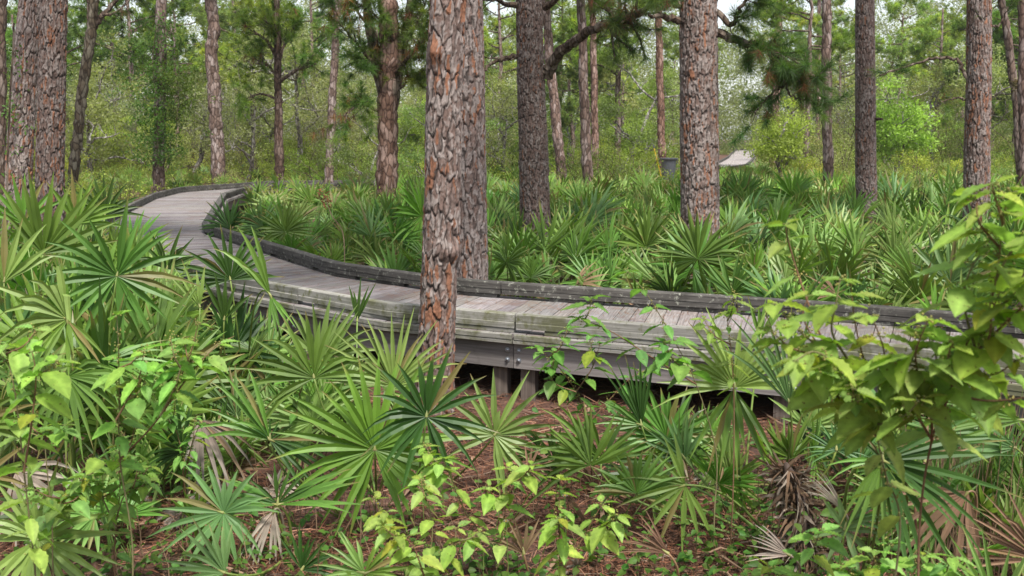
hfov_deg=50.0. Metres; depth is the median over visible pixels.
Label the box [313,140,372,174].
scrub bush
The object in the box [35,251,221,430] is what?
saw palmetto
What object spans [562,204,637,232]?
saw palmetto
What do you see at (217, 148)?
pine tree
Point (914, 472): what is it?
saw palmetto
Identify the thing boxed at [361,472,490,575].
broadleaf shrub
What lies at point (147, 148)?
scrub bush
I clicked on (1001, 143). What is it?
scrub bush
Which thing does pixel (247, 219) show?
saw palmetto
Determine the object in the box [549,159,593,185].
scrub bush
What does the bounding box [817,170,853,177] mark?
scrub bush
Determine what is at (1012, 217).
saw palmetto
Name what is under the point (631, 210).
saw palmetto
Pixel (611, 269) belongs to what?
saw palmetto
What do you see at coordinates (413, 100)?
oak tree
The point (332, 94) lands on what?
pine tree
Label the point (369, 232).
saw palmetto
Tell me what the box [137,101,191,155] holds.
oak tree
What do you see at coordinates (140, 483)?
broadleaf shrub
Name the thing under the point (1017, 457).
saw palmetto
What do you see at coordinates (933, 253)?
saw palmetto
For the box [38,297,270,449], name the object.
saw palmetto
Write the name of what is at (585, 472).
saw palmetto
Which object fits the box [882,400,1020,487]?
saw palmetto
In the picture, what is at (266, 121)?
oak tree
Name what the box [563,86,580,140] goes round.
oak tree
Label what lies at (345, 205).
saw palmetto
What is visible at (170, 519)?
saw palmetto
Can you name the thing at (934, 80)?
pine tree
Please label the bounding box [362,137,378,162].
scrub bush
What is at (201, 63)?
pine tree
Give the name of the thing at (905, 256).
saw palmetto
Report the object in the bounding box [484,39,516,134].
pine tree
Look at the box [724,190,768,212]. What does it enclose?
saw palmetto
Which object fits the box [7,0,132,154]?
pine tree
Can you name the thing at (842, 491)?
saw palmetto
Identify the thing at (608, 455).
saw palmetto
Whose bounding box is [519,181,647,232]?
saw palmetto
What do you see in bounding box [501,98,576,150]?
oak tree
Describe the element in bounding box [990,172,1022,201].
saw palmetto
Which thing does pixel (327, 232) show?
saw palmetto
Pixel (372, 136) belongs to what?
oak tree
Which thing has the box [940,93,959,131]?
pine tree
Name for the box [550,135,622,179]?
scrub bush
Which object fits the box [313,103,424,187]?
oak tree
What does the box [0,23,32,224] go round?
climbing vine
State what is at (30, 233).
saw palmetto
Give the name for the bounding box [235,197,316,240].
saw palmetto
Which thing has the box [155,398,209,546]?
broadleaf shrub
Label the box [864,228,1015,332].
saw palmetto
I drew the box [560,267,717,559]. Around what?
broadleaf shrub
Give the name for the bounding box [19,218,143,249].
saw palmetto
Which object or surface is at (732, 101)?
wood
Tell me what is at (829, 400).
saw palmetto
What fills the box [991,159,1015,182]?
scrub bush
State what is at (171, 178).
scrub bush
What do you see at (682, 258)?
saw palmetto
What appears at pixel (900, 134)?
oak tree
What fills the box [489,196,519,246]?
saw palmetto
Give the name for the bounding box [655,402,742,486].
saw palmetto
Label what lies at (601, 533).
broadleaf shrub
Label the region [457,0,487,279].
pine tree
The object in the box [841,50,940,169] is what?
oak tree
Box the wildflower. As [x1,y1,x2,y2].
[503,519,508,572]
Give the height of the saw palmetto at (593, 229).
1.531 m
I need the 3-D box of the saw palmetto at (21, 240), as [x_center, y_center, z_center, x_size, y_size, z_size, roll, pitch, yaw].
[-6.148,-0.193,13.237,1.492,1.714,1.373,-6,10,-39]
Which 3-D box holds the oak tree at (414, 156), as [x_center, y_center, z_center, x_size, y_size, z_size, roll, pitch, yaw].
[-1.822,-3.526,29.951,3.426,3.188,2.761,-4,9,-28]
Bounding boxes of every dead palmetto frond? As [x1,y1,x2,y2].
[0,460,78,545]
[182,419,259,497]
[239,508,285,572]
[489,518,541,575]
[499,443,556,515]
[575,262,608,286]
[619,508,678,575]
[742,525,801,572]
[805,468,852,557]
[807,274,839,298]
[887,486,980,575]
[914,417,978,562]
[957,485,1023,570]
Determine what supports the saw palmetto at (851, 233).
on the ground
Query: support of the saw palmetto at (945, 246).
on the ground
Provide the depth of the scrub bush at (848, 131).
47.04 m
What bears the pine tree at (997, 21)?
on the ground
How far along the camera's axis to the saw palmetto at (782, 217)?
15.41 m
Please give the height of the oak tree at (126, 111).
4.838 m
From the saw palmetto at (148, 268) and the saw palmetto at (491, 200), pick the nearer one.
the saw palmetto at (148, 268)
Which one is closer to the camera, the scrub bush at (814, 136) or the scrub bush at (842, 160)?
the scrub bush at (842, 160)
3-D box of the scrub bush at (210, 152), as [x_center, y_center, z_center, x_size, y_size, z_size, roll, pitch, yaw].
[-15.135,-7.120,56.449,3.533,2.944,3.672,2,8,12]
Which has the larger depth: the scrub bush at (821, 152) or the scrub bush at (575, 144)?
the scrub bush at (575, 144)
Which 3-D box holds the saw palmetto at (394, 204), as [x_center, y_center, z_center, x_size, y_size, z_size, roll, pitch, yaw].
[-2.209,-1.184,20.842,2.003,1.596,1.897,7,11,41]
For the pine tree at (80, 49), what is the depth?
64.20 m
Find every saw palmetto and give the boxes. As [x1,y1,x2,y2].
[0,169,148,421]
[0,221,36,286]
[0,222,23,249]
[0,225,108,280]
[0,235,110,265]
[0,241,207,360]
[0,253,139,365]
[0,255,175,466]
[0,264,202,482]
[0,266,177,484]
[0,271,95,391]
[0,283,269,504]
[0,318,91,463]
[0,397,129,575]
[1,253,79,313]
[1,261,212,347]
[1,274,23,315]
[11,237,145,288]
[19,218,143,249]
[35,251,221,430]
[36,194,206,458]
[37,462,243,575]
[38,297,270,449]
[61,221,143,240]
[62,220,178,268]
[62,389,214,508]
[65,428,167,525]
[66,202,175,252]
[75,217,122,238]
[77,211,122,245]
[86,266,211,334]
[102,424,236,533]
[107,258,166,289]
[111,271,237,365]
[114,246,212,322]
[124,283,285,459]
[140,391,248,473]
[146,462,364,575]
[148,410,298,507]
[172,224,295,392]
[189,369,341,517]
[199,192,293,238]
[199,305,236,329]
[200,366,301,464]
[204,300,258,354]
[204,363,373,477]
[218,308,303,387]
[221,322,309,391]
[229,224,262,237]
[233,316,306,364]
[233,354,325,432]
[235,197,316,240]
[237,197,276,229]
[239,279,474,539]
[240,196,274,214]
[254,199,358,253]
[256,192,346,251]
[259,206,338,246]
[263,197,345,241]
[282,368,372,470]
[285,177,374,240]
[297,202,395,277]
[297,234,361,263]
[306,354,414,409]
[313,531,407,575]
[314,192,382,250]
[317,209,422,267]
[322,188,394,228]
[329,185,409,213]
[339,187,424,241]
[339,199,404,253]
[343,187,422,264]
[349,233,422,271]
[361,344,500,520]
[362,239,421,285]
[379,167,423,209]
[390,177,423,259]
[409,179,504,219]
[423,188,514,204]
[436,369,557,495]
[486,176,518,208]
[486,181,518,207]
[486,191,518,218]
[487,202,510,243]
[487,203,530,244]
[487,205,589,297]
[487,216,549,254]
[487,220,558,297]
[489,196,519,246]
[491,179,629,248]
[496,181,563,213]
[500,199,603,282]
[504,385,715,518]
[510,401,771,551]
[517,198,639,304]
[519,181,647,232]
[531,241,652,304]
[548,203,644,282]
[548,403,692,574]
[550,174,608,206]
[551,219,655,286]
[558,182,602,209]
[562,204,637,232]
[573,193,622,209]
[584,219,678,281]
[596,351,671,466]
[604,383,768,523]
[608,184,655,208]
[613,194,673,238]
[613,204,699,288]
[615,204,749,304]
[621,193,678,221]
[636,178,736,215]
[642,249,767,310]
[651,297,867,516]
[655,179,680,219]
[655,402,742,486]
[657,190,680,218]
[661,199,735,228]
[662,195,827,250]
[667,214,784,264]
[687,398,851,493]
[693,237,807,312]
[712,221,828,312]
[719,170,787,209]
[719,195,788,239]
[720,165,774,218]
[720,189,807,221]
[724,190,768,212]
[725,204,812,250]
[727,187,776,225]
[735,254,845,315]
[763,165,838,219]
[764,215,841,282]
[781,179,834,217]
[787,191,882,267]
[788,235,908,322]
[794,209,881,291]
[794,388,914,434]
[798,262,920,325]
[802,167,900,216]
[804,493,886,575]
[805,186,883,246]
[807,201,898,247]
[807,206,992,307]
[808,409,904,514]
[810,199,866,234]
[811,437,1002,554]
[825,415,1023,575]
[829,218,933,291]
[842,167,910,204]
[847,457,952,550]
[860,203,945,278]
[863,183,934,239]
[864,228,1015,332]
[865,187,962,233]
[871,218,987,326]
[871,387,967,435]
[876,243,987,306]
[877,175,932,225]
[882,224,957,274]
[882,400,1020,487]
[886,441,1023,575]
[892,157,962,218]
[897,201,961,227]
[908,203,1010,249]
[908,465,1023,554]
[909,413,1023,569]
[916,402,1023,575]
[919,175,945,208]
[957,429,1023,484]
[964,214,1023,307]
[966,213,1023,308]
[988,215,1023,306]
[990,172,1017,199]
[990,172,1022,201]
[990,180,1023,211]
[990,209,1023,229]
[991,198,1011,218]
[1003,299,1016,309]
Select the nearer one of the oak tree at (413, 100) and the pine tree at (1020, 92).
the pine tree at (1020, 92)
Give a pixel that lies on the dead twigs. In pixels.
(502, 516)
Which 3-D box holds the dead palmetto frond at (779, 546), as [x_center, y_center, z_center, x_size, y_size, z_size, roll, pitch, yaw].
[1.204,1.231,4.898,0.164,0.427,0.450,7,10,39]
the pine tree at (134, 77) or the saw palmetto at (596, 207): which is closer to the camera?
the saw palmetto at (596, 207)
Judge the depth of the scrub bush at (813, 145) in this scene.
43.63 m
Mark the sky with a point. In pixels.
(723, 5)
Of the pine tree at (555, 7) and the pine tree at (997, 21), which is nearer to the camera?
the pine tree at (997, 21)
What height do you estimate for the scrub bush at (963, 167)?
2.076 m
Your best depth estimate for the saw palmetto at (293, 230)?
16.11 m
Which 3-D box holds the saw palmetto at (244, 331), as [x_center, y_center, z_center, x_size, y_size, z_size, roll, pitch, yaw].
[-2.154,0.560,7.377,1.104,1.114,1.298,0,8,0]
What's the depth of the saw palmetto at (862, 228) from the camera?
15.42 m
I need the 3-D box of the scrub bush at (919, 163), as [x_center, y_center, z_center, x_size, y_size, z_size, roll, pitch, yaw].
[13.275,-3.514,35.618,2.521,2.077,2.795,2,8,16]
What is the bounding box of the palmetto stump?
[751,445,835,575]
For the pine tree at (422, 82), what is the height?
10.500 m
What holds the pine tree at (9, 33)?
on the ground
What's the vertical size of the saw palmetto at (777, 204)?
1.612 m
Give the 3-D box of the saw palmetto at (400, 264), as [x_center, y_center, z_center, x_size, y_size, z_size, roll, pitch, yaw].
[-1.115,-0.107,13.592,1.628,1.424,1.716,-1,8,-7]
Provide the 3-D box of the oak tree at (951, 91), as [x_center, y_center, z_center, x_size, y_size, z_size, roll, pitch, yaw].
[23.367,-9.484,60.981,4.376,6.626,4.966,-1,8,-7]
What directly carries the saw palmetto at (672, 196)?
on the ground
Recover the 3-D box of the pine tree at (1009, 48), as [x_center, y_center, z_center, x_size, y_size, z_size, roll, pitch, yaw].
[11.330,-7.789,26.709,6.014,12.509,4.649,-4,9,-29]
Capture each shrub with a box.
[0,323,83,575]
[10,413,117,575]
[80,417,163,575]
[90,310,240,575]
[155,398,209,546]
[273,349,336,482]
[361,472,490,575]
[411,442,547,571]
[523,325,679,477]
[534,474,633,575]
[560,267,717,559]
[690,289,756,559]
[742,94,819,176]
[743,522,850,575]
[751,219,964,575]
[827,537,976,575]
[848,175,1023,575]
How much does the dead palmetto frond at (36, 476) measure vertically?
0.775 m
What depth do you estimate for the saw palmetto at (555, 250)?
13.81 m
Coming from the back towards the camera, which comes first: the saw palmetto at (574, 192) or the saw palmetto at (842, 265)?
the saw palmetto at (574, 192)
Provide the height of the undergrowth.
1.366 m
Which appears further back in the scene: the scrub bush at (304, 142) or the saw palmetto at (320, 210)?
the scrub bush at (304, 142)
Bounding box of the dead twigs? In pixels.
[0,318,1015,575]
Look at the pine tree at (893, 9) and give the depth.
82.83 m
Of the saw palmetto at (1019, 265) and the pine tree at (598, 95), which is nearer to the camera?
the saw palmetto at (1019, 265)
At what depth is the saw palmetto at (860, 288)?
10.87 m
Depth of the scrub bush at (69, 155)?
34.87 m
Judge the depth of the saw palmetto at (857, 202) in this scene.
19.83 m
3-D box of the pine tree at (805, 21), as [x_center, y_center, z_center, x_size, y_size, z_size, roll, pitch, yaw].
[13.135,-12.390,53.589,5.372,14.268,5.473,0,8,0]
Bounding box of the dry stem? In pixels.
[317,188,344,261]
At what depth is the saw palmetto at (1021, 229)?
13.34 m
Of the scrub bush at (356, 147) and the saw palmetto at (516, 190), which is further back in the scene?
the scrub bush at (356, 147)
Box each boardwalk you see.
[84,180,1023,426]
[638,148,755,176]
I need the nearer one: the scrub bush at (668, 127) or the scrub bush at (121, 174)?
the scrub bush at (121, 174)
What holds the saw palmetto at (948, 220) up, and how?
on the ground
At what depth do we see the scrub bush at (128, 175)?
31.62 m
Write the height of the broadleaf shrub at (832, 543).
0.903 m
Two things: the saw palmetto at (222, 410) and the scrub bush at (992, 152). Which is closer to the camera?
the saw palmetto at (222, 410)
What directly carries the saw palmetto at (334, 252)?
on the ground
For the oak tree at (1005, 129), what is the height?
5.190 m
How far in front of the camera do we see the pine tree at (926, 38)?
65.43 m
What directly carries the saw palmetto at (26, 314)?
on the ground
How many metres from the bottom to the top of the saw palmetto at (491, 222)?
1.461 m
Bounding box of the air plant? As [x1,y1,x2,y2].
[1010,78,1017,93]
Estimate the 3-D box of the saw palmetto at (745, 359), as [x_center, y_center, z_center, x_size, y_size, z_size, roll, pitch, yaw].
[1.396,0.663,5.679,0.869,1.347,1.220,6,10,36]
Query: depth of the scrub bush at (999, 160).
40.50 m
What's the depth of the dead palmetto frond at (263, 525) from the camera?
5.44 m
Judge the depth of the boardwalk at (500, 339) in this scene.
9.89 m
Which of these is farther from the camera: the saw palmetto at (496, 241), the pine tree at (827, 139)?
the pine tree at (827, 139)
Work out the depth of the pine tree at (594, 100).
39.34 m
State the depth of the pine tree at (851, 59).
110.64 m
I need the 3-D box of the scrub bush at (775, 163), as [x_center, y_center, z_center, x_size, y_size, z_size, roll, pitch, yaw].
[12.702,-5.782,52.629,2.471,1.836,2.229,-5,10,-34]
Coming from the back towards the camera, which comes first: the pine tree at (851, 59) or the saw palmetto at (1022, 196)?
the pine tree at (851, 59)
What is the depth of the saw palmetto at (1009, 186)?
23.78 m
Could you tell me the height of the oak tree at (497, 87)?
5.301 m
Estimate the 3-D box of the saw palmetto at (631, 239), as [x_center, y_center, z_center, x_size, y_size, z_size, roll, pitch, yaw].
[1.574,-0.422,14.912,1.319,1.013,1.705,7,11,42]
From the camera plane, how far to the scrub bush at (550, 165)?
46.58 m
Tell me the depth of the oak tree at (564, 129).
74.28 m
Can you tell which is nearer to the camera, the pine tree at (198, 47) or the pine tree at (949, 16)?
the pine tree at (198, 47)
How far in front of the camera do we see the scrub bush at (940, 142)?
66.44 m
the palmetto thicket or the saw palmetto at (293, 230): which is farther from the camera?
the palmetto thicket
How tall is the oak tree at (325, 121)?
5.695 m
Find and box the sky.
[6,0,1016,139]
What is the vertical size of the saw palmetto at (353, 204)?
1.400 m
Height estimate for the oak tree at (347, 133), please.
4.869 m
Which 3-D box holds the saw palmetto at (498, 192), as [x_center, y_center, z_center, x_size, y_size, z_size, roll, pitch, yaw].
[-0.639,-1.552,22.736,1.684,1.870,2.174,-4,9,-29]
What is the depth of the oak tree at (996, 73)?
50.86 m
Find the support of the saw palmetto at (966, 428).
on the ground
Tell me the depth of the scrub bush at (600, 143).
47.44 m
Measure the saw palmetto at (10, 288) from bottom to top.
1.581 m
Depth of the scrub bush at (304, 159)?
45.11 m
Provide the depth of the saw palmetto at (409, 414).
5.42 m
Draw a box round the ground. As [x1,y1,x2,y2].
[0,140,1023,575]
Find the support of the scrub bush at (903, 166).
on the ground
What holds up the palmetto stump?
on the ground
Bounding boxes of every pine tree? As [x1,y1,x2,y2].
[0,0,7,205]
[1,0,39,234]
[5,0,81,149]
[5,13,16,113]
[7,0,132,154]
[35,0,67,234]
[66,0,164,203]
[66,55,80,104]
[67,0,134,161]
[67,0,190,165]
[105,55,153,110]
[114,0,228,157]
[115,0,231,167]
[152,0,167,192]
[167,1,242,100]
[181,0,312,173]
[183,26,232,114]
[192,0,300,181]
[204,0,225,189]
[220,0,282,82]
[224,0,329,180]
[268,1,328,139]
[273,80,308,138]
[281,0,353,125]
[304,0,429,198]
[324,0,340,182]
[349,26,415,96]
[408,50,425,98]
[413,0,466,415]
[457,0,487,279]
[482,0,673,267]
[483,0,557,132]
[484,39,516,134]
[485,49,504,105]
[487,32,516,122]
[494,0,566,181]
[516,0,610,166]
[543,0,610,109]
[551,0,668,175]
[563,67,605,106]
[576,0,592,184]
[589,11,598,168]
[590,32,656,162]
[602,57,644,122]
[607,0,857,292]
[650,13,724,91]
[652,40,679,145]
[655,3,666,175]
[740,0,878,174]
[747,0,821,166]
[762,25,820,119]
[771,88,800,116]
[780,35,832,135]
[782,0,853,153]
[798,84,836,135]
[814,0,883,127]
[821,0,833,180]
[832,49,854,127]
[836,64,886,117]
[855,0,882,230]
[866,0,1022,228]
[875,0,946,116]
[886,61,924,109]
[895,16,964,131]
[898,9,965,145]
[925,0,994,131]
[929,10,1018,155]
[930,38,961,130]
[939,0,1018,105]
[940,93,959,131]
[991,22,1018,125]
[992,0,1018,164]
[998,0,1018,176]
[1017,0,1023,185]
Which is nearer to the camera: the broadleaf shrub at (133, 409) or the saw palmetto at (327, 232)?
the broadleaf shrub at (133, 409)
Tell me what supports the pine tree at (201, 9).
on the ground
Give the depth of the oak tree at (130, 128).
54.96 m
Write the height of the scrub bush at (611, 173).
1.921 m
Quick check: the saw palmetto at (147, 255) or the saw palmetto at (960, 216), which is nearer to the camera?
the saw palmetto at (147, 255)
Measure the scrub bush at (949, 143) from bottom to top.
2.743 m
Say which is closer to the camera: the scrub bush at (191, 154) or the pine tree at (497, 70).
the scrub bush at (191, 154)
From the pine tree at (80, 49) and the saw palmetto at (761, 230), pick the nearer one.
the saw palmetto at (761, 230)
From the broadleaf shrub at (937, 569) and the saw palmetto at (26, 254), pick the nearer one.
the broadleaf shrub at (937, 569)
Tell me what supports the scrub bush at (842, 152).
on the ground
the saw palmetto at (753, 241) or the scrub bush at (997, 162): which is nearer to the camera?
the saw palmetto at (753, 241)
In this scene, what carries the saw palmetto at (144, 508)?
on the ground
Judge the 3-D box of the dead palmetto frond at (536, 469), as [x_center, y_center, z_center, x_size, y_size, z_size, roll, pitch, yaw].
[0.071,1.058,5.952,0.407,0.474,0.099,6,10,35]
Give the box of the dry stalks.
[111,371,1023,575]
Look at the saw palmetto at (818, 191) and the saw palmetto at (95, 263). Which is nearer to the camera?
the saw palmetto at (95, 263)
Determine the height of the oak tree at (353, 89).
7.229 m
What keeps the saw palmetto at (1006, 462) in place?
on the ground
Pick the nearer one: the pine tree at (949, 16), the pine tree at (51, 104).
the pine tree at (51, 104)
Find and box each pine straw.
[0,317,1023,575]
[162,192,1022,343]
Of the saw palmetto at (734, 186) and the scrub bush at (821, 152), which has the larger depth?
the scrub bush at (821, 152)
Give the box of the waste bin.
[659,158,677,179]
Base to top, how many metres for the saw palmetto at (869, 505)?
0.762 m
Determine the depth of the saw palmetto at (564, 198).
21.76 m
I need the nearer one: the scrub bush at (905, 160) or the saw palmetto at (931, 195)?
the saw palmetto at (931, 195)
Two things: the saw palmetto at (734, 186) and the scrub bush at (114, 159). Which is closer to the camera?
the saw palmetto at (734, 186)
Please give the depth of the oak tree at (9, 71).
52.87 m
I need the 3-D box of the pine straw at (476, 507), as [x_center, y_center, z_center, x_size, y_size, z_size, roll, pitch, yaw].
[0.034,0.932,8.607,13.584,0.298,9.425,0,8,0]
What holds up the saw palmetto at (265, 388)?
on the ground
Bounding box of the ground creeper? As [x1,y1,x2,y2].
[0,401,1023,575]
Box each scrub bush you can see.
[32,155,90,187]
[34,118,125,176]
[34,127,104,175]
[34,139,92,181]
[65,172,80,194]
[66,180,95,196]
[91,164,152,201]
[93,105,189,169]
[94,144,134,167]
[101,167,145,205]
[105,158,149,187]
[109,125,210,176]
[109,127,177,176]
[126,126,172,166]
[165,172,185,188]
[166,113,209,173]
[171,126,210,166]
[186,128,242,178]
[187,145,242,179]
[190,120,271,182]
[207,165,240,182]
[214,166,242,183]
[225,113,272,173]
[239,134,311,180]
[244,145,312,180]
[256,135,315,171]
[264,111,355,173]
[270,139,348,180]
[270,148,322,180]
[283,126,360,172]
[286,145,367,180]
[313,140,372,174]
[335,125,377,179]
[359,137,424,174]
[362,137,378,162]
[403,134,424,171]
[404,144,512,184]
[486,130,517,167]
[486,145,518,184]
[486,149,510,167]
[487,129,518,162]
[506,140,517,165]
[507,133,554,167]
[512,137,591,173]
[549,131,599,149]
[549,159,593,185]
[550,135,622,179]
[552,136,620,167]
[554,145,626,184]
[564,124,627,170]
[593,145,647,183]
[602,151,655,188]
[609,142,676,184]
[625,106,679,158]
[644,146,679,166]
[647,124,679,163]
[763,157,791,173]
[775,153,822,176]
[791,114,846,166]
[797,134,854,176]
[799,136,854,172]
[800,121,852,158]
[800,141,854,173]
[805,162,854,177]
[812,101,890,169]
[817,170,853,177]
[819,111,882,163]
[821,139,879,175]
[847,163,891,179]
[880,148,927,168]
[884,148,944,178]
[888,147,956,186]
[897,146,948,176]
[913,158,950,174]
[915,120,964,159]
[916,149,1006,184]
[918,128,955,156]
[927,127,963,159]
[928,119,1013,164]
[928,134,961,161]
[928,157,962,177]
[929,142,963,165]
[935,107,1012,164]
[945,124,1011,163]
[963,118,1011,162]
[990,150,1014,172]
[991,112,1013,165]
[991,121,1011,160]
[991,143,1014,164]
[991,154,1013,173]
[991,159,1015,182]
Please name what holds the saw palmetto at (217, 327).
on the ground
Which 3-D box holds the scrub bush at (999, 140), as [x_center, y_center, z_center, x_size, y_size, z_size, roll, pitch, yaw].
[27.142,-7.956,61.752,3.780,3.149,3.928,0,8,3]
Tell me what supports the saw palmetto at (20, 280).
on the ground
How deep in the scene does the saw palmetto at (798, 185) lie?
21.36 m
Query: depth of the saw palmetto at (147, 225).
14.90 m
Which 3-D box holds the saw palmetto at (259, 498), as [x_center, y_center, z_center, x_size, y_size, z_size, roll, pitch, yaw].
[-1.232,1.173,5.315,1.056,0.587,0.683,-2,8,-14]
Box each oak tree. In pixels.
[5,60,73,155]
[6,65,69,144]
[65,25,167,174]
[66,53,120,135]
[66,55,148,150]
[68,89,166,163]
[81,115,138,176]
[116,64,202,162]
[127,66,206,155]
[135,49,237,171]
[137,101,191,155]
[166,100,207,147]
[190,83,289,143]
[192,51,311,181]
[195,60,272,166]
[203,63,286,147]
[219,0,343,168]
[225,70,318,170]
[225,89,267,145]
[255,111,273,158]
[260,86,288,140]
[262,59,377,171]
[267,60,358,171]
[267,81,308,144]
[283,105,310,154]
[290,79,365,162]
[298,55,376,145]
[307,99,377,148]
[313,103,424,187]
[325,69,400,128]
[339,70,375,150]
[341,80,377,161]
[351,90,419,159]
[373,100,506,184]
[376,87,424,156]
[397,95,425,154]
[398,88,425,121]
[484,59,571,158]
[485,69,517,159]
[485,70,549,171]
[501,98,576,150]
[516,96,577,146]
[546,36,647,165]
[563,41,733,172]
[563,84,638,151]
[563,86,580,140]
[599,105,656,160]
[603,81,678,147]
[635,66,679,154]
[652,99,679,144]
[780,101,797,133]
[796,110,834,133]
[816,56,895,153]
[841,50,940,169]
[851,72,946,170]
[897,59,964,162]
[943,39,1017,141]
[950,110,1010,151]
[953,100,1005,153]
[1000,112,1012,134]
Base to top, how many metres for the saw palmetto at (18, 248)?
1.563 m
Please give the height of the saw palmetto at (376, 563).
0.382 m
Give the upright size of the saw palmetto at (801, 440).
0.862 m
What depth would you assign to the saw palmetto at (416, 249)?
14.02 m
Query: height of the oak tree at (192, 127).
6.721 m
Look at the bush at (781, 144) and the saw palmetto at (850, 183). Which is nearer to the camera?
the saw palmetto at (850, 183)
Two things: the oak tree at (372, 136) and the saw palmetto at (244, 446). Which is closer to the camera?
the saw palmetto at (244, 446)
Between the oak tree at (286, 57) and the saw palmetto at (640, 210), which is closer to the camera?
the saw palmetto at (640, 210)
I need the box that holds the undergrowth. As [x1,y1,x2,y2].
[33,147,1011,220]
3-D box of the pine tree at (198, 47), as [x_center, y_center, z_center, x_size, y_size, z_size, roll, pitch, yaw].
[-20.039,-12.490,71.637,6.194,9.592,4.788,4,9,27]
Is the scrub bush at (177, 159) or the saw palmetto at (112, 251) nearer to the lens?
the saw palmetto at (112, 251)
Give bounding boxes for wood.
[6,0,1017,154]
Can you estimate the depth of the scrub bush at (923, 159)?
46.13 m
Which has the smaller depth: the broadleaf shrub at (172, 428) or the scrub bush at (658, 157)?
the broadleaf shrub at (172, 428)
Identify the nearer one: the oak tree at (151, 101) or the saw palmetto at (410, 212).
the saw palmetto at (410, 212)
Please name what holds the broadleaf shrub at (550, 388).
on the ground
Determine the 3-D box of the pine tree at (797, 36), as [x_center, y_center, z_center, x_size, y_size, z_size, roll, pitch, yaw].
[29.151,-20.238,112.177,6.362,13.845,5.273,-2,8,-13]
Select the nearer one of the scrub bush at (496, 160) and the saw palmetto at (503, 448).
the saw palmetto at (503, 448)
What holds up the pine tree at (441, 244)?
on the ground
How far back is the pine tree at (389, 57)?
24.02 m
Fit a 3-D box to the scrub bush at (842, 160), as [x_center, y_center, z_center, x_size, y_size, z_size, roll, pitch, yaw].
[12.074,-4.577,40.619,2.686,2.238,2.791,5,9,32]
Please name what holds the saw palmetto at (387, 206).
on the ground
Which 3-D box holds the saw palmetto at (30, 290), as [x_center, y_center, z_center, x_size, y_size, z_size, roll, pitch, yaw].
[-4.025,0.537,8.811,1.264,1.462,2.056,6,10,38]
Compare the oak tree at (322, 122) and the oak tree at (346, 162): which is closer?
the oak tree at (346, 162)
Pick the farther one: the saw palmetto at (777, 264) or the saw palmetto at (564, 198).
the saw palmetto at (564, 198)
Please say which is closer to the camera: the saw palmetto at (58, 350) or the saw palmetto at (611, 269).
the saw palmetto at (58, 350)
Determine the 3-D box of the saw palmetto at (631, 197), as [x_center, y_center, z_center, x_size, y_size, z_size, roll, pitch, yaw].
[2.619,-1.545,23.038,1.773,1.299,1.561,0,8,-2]
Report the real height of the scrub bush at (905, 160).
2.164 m
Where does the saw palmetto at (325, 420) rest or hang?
on the ground
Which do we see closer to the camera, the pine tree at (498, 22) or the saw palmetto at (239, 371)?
the saw palmetto at (239, 371)
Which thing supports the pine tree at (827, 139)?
on the ground
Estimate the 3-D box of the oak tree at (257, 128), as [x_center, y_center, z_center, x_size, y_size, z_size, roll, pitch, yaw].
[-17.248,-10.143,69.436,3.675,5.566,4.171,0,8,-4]
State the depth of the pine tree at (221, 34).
78.00 m
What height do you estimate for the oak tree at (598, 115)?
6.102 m
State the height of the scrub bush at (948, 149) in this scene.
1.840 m
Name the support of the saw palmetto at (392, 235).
on the ground
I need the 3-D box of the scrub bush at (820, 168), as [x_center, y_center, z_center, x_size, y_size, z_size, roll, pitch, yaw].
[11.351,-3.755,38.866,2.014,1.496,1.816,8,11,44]
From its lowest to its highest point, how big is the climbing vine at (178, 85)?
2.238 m
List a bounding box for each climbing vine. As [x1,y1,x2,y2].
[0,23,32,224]
[105,10,212,168]
[151,53,221,128]
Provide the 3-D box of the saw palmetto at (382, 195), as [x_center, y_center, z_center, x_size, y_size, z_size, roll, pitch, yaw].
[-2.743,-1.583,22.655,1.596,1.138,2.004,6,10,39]
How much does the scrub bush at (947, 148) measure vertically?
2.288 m
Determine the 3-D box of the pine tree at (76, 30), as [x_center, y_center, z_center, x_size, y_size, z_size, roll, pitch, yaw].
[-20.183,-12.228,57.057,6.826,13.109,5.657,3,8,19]
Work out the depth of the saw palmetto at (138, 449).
6.11 m
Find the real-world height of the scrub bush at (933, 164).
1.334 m
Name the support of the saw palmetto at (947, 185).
on the ground
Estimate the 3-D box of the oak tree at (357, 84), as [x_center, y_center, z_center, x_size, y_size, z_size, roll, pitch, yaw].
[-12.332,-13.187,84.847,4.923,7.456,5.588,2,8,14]
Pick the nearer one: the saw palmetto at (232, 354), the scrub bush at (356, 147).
the saw palmetto at (232, 354)
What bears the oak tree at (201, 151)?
on the ground
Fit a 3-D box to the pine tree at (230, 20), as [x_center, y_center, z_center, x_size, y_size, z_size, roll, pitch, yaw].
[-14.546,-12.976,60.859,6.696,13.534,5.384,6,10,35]
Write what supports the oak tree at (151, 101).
on the ground
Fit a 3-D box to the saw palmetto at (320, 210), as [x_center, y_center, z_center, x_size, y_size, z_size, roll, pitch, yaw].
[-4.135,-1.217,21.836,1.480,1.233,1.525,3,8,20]
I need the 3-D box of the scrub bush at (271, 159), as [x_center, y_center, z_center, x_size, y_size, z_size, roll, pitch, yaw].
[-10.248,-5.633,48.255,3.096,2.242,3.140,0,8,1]
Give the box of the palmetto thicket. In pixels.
[33,157,1015,237]
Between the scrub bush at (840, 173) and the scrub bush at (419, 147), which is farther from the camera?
the scrub bush at (419, 147)
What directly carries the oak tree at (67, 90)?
on the ground

